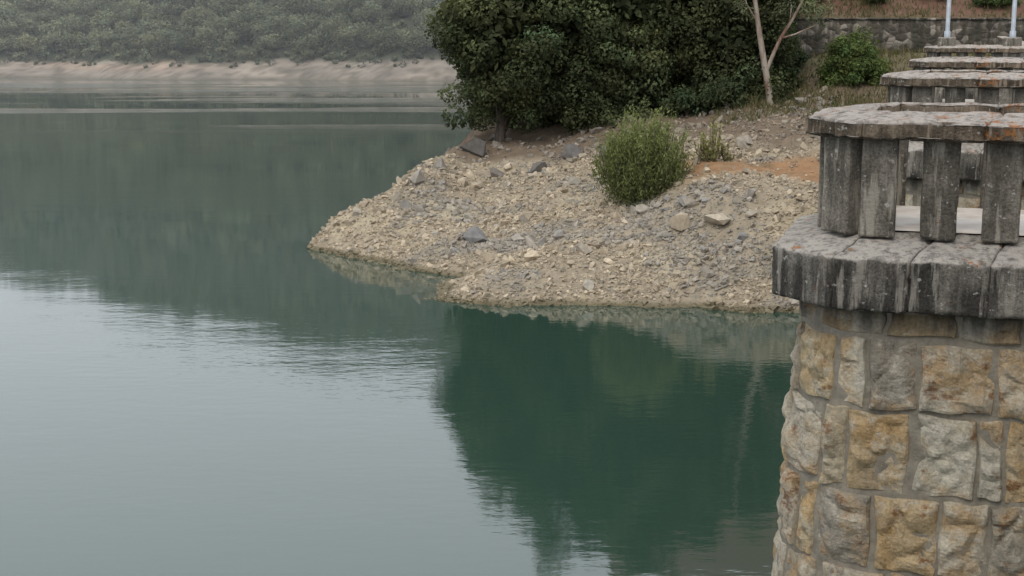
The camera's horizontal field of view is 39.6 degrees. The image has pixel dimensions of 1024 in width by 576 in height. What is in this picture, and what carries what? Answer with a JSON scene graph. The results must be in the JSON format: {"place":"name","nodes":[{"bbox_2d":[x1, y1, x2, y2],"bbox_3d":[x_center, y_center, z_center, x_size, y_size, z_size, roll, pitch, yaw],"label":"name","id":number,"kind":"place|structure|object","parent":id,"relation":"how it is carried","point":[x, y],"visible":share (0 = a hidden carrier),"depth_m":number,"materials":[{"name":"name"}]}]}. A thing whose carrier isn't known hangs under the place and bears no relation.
{"place":"outdoors","nodes":[
{"label":"outdoors","id":0,"kind":"place"},
{"bbox_2d":[0,0,460,80],"bbox_3d":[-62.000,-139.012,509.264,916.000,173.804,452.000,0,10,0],"label":"hills","id":1,"kind":"structure","parent":0,"point":[318,67],"depth_m":335.12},
{"bbox_2d":[0,0,450,67],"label":"distant forest","id":2,"kind":"object","parent":1,"relation":"on","point":[259,22],"visible":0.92,"depth_m":345.17,"materials":[{"name":"green plant"}]},
{"bbox_2d":[0,77,802,575],"bbox_3d":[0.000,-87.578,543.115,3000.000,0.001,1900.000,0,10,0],"label":"water","id":3,"kind":"structure","parent":0,"point":[212,363],"depth_m":48.91,"materials":[{"name":"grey liquid"}]},
{"bbox_2d":[311,0,1023,312],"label":"headland terrain","id":4,"kind":"structure","parent":0,"point":[546,134],"depth_m":74.49,"materials":[{"name":"beige gravel"}]},
{"bbox_2d":[393,191,400,201],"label":"boulder","id":5,"kind":"object","parent":4,"relation":"on","point":[397,195],"visible":0.88,"depth_m":79.39,"materials":[{"name":"stone"}]},
{"bbox_2d":[399,199,411,208],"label":"boulder","id":6,"kind":"object","parent":4,"relation":"on","point":[405,203],"visible":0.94,"depth_m":78.16,"materials":[{"name":"stone"}]},
{"bbox_2d":[409,169,424,183],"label":"boulder","id":7,"kind":"object","parent":4,"relation":"on","point":[417,177],"visible":1,"depth_m":81.38,"materials":[{"name":"stone"}]},
{"bbox_2d":[435,156,445,167],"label":"boulder","id":8,"kind":"object","parent":4,"relation":"on","point":[439,163],"visible":0.89,"depth_m":84.32,"materials":[{"name":"stone"}]},
{"bbox_2d":[446,203,455,209],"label":"boulder","id":9,"kind":"object","parent":4,"relation":"on","point":[450,206],"visible":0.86,"depth_m":77.80,"materials":[{"name":"stone"}]},
{"bbox_2d":[460,138,485,155],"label":"boulder","id":10,"kind":"object","parent":4,"relation":"on","point":[474,146],"visible":1,"depth_m":87.94,"materials":[{"name":"stone"}]},
{"bbox_2d":[462,226,487,242],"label":"boulder","id":11,"kind":"object","parent":4,"relation":"on","point":[473,234],"visible":0.94,"depth_m":73.07,"materials":[{"name":"stone"}]},
{"bbox_2d":[490,167,504,176],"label":"boulder","id":12,"kind":"object","parent":4,"relation":"on","point":[494,172],"visible":0.94,"depth_m":84.54,"materials":[{"name":"stone"}]},
{"bbox_2d":[423,0,579,142],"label":"evergreen oak tree","id":13,"kind":"object","parent":4,"relation":"on","point":[482,41],"visible":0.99,"depth_m":87.13,"materials":[{"name":"green plant"}]},
{"bbox_2d":[455,64,578,119],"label":"evergreen oak tree","id":14,"kind":"object","parent":4,"relation":"on","point":[458,84],"visible":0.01,"depth_m":95.86,"materials":[{"name":"green plant"}]},
{"bbox_2d":[511,233,523,241],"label":"boulder","id":15,"kind":"object","parent":4,"relation":"on","point":[516,237],"visible":1,"depth_m":72.11,"materials":[{"name":"stone"}]},
{"bbox_2d":[518,211,534,219],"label":"boulder","id":16,"kind":"object","parent":4,"relation":"on","point":[529,214],"visible":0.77,"depth_m":75.32,"materials":[{"name":"stone"}]},
{"bbox_2d":[531,162,547,172],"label":"boulder","id":17,"kind":"object","parent":4,"relation":"on","point":[537,166],"visible":0.69,"depth_m":83.33,"materials":[{"name":"stone"}]},
{"bbox_2d":[561,143,582,158],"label":"boulder","id":18,"kind":"object","parent":4,"relation":"on","point":[571,150],"visible":0.8,"depth_m":84.13,"materials":[{"name":"stone"}]},
{"bbox_2d":[517,0,634,135],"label":"evergreen oak tree","id":19,"kind":"object","parent":4,"relation":"on","point":[565,105],"visible":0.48,"depth_m":88.03,"materials":[{"name":"green plant"}]},
{"bbox_2d":[307,86,851,313],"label":"rock rubble","id":20,"kind":"object","parent":4,"relation":"on","point":[743,141],"visible":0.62,"depth_m":71.37,"materials":[{"name":"gravel"}]},
{"bbox_2d":[582,279,593,290],"bbox_3d":[3.385,-0.127,63.406,0.527,0.535,0.616,0,10,0],"label":"boulder","id":21,"kind":"object","parent":4,"relation":"on","point":[588,285],"visible":1,"depth_m":63.26,"materials":[{"name":"stone"}]},
{"bbox_2d":[599,146,607,158],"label":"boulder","id":22,"kind":"object","parent":4,"relation":"on","point":[601,148],"visible":0.14,"depth_m":81.99,"materials":[{"name":"stone"}]},
{"bbox_2d":[569,0,686,128],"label":"evergreen oak tree","id":23,"kind":"object","parent":4,"relation":"on","point":[622,98],"visible":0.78,"depth_m":87.61,"materials":[{"name":"green plant"}]},
{"bbox_2d":[589,104,702,206],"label":"willow shrub","id":24,"kind":"object","parent":4,"relation":"on","point":[636,169],"visible":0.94,"depth_m":72.34,"materials":[{"name":"green plant"}]},
{"bbox_2d":[669,212,690,230],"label":"boulder","id":25,"kind":"object","parent":4,"relation":"on","point":[680,221],"visible":1,"depth_m":67.67,"materials":[{"name":"stone"}]},
{"bbox_2d":[607,0,757,108],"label":"evergreen oak tree","id":26,"kind":"object","parent":4,"relation":"on","point":[674,81],"visible":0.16,"depth_m":87.79,"materials":[{"name":"green plant"}]},
{"bbox_2d":[677,195,687,205],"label":"boulder","id":27,"kind":"object","parent":4,"relation":"on","point":[680,200],"visible":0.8,"depth_m":69.52,"materials":[{"name":"stone"}]},
{"bbox_2d":[659,83,708,117],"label":"understory shrub","id":28,"kind":"object","parent":4,"relation":"on","point":[684,101],"visible":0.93,"depth_m":87.24,"materials":[{"name":"green plant"}]},
{"bbox_2d":[694,117,722,161],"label":"sparse broom shrub","id":29,"kind":"object","parent":4,"relation":"on","point":[709,153],"visible":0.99,"depth_m":74.32,"materials":[{"name":"green plant"}]},
{"bbox_2d":[704,213,730,224],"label":"boulder","id":30,"kind":"object","parent":4,"relation":"on","point":[721,218],"visible":1,"depth_m":67.08,"materials":[{"name":"stone"}]},
{"bbox_2d":[697,76,754,110],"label":"understory shrub","id":31,"kind":"object","parent":4,"relation":"on","point":[720,93],"visible":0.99,"depth_m":86.31,"materials":[{"name":"green plant"}]},
{"bbox_2d":[721,142,734,161],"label":"sparse broom shrub","id":32,"kind":"object","parent":4,"relation":"on","point":[725,154],"visible":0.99,"depth_m":74.63,"materials":[{"name":"green plant"}]},
{"bbox_2d":[672,0,800,102],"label":"evergreen oak tree","id":33,"kind":"object","parent":4,"relation":"on","point":[735,51],"visible":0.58,"depth_m":87.27,"materials":[{"name":"green plant"}]},
{"bbox_2d":[736,231,748,240],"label":"boulder","id":34,"kind":"object","parent":4,"relation":"on","point":[742,236],"visible":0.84,"depth_m":65.83,"materials":[{"name":"stone"}]},
{"bbox_2d":[745,188,756,198],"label":"boulder","id":35,"kind":"object","parent":4,"relation":"on","point":[750,192],"visible":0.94,"depth_m":68.46,"materials":[{"name":"stone"}]},
{"bbox_2d":[755,49,805,94],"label":"understory shrub","id":36,"kind":"object","parent":4,"relation":"on","point":[786,65],"visible":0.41,"depth_m":89.21,"materials":[{"name":"green plant"}]},
{"bbox_2d":[730,0,835,103],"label":"eucalyptus tree","id":37,"kind":"object","parent":4,"relation":"on","point":[762,52],"visible":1,"depth_m":85.97,"materials":[{"name":"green plant"}]},
{"bbox_2d":[770,0,798,40],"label":"evergreen oak tree","id":38,"kind":"object","parent":4,"relation":"on","point":[795,24],"visible":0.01,"depth_m":94.14,"materials":[{"name":"green plant"}]},
{"bbox_2d":[782,33,809,74],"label":"understory shrub","id":39,"kind":"object","parent":4,"relation":"on","point":[800,56],"visible":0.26,"depth_m":93.14,"materials":[{"name":"green plant"}]},
{"bbox_2d":[791,0,816,9],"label":"hillside shrub","id":40,"kind":"object","parent":4,"relation":"on","point":[812,1],"visible":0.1,"depth_m":96.08,"materials":[{"name":"green plant"}]},
{"bbox_2d":[814,25,893,87],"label":"green shrub","id":41,"kind":"object","parent":4,"relation":"on","point":[853,59],"visible":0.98,"depth_m":87.48,"materials":[{"name":"green plant"}]},
{"bbox_2d":[708,0,1023,124],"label":"grass","id":42,"kind":"structure","parent":4,"relation":"on","point":[835,102],"depth_m":87.78,"materials":[{"name":"green plant"}]},
{"bbox_2d":[866,0,888,3],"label":"hillside shrub","id":43,"kind":"object","parent":4,"relation":"on","point":[878,1],"visible":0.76,"depth_m":96.76,"materials":[{"name":"green plant"}]},
{"bbox_2d":[793,20,1023,58],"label":"masonry","id":44,"kind":"object","parent":4,"relation":"on","point":[900,34],"visible":0.42,"depth_m":95.22,"materials":[{"name":"grey stone"}]},
{"bbox_2d":[794,17,1023,19],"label":"coping","id":45,"kind":"object","parent":44,"relation":"on","point":[878,18],"visible":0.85,"depth_m":94.96,"materials":[{"name":"grey concrete"}]},
{"bbox_2d":[972,0,1021,6],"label":"hillside shrub","id":46,"kind":"object","parent":4,"relation":"on","point":[993,2],"visible":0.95,"depth_m":96.53,"materials":[{"name":"green plant"}]},
{"bbox_2d":[770,102,1023,575],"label":"dam bastion","id":47,"kind":"object","parent":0,"point":[902,438],"visible":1,"depth_m":9.04,"materials":[{"name":"beige stone"}]},
{"bbox_2d":[880,69,1023,209],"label":"dam bastion","id":48,"kind":"object","parent":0,"point":[918,86],"visible":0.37,"depth_m":16.67,"materials":[{"name":"grey concrete"}]},
{"bbox_2d":[908,56,1023,103],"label":"dam bastion","id":49,"kind":"object","parent":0,"point":[976,63],"visible":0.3,"depth_m":24.42,"materials":[{"name":"grey concrete"}]},
{"bbox_2d":[923,45,1023,98],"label":"dam bastion","id":50,"kind":"object","parent":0,"point":[977,50],"visible":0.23,"depth_m":32.08,"materials":[{"name":"grey concrete"}]},
{"bbox_2d":[997,36,1023,44],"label":"parapet coping","id":51,"kind":"object","parent":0,"point":[1000,38],"visible":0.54,"depth_m":75.50,"materials":[{"name":"grey concrete"}]},
{"bbox_2d":[998,39,1023,57],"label":"parapet wall","id":52,"kind":"structure","parent":0,"point":[1000,42],"depth_m":68.38,"materials":[{"name":"grey concrete"}]},
{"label":"dam","id":53,"kind":"object","parent":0,"visible":0},
{"bbox_2d":[937,0,955,46],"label":"lamp post","id":54,"kind":"object","parent":53,"relation":"on","point":[946,40],"visible":0.95,"depth_m":32.49,"materials":[{"name":"metal"}]},
{"bbox_2d":[1003,0,1021,45],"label":"lamp post","id":55,"kind":"object","parent":53,"relation":"on","point":[1012,39],"visible":0.91,"depth_m":32.08,"materials":[{"name":"metal"}]}
]}

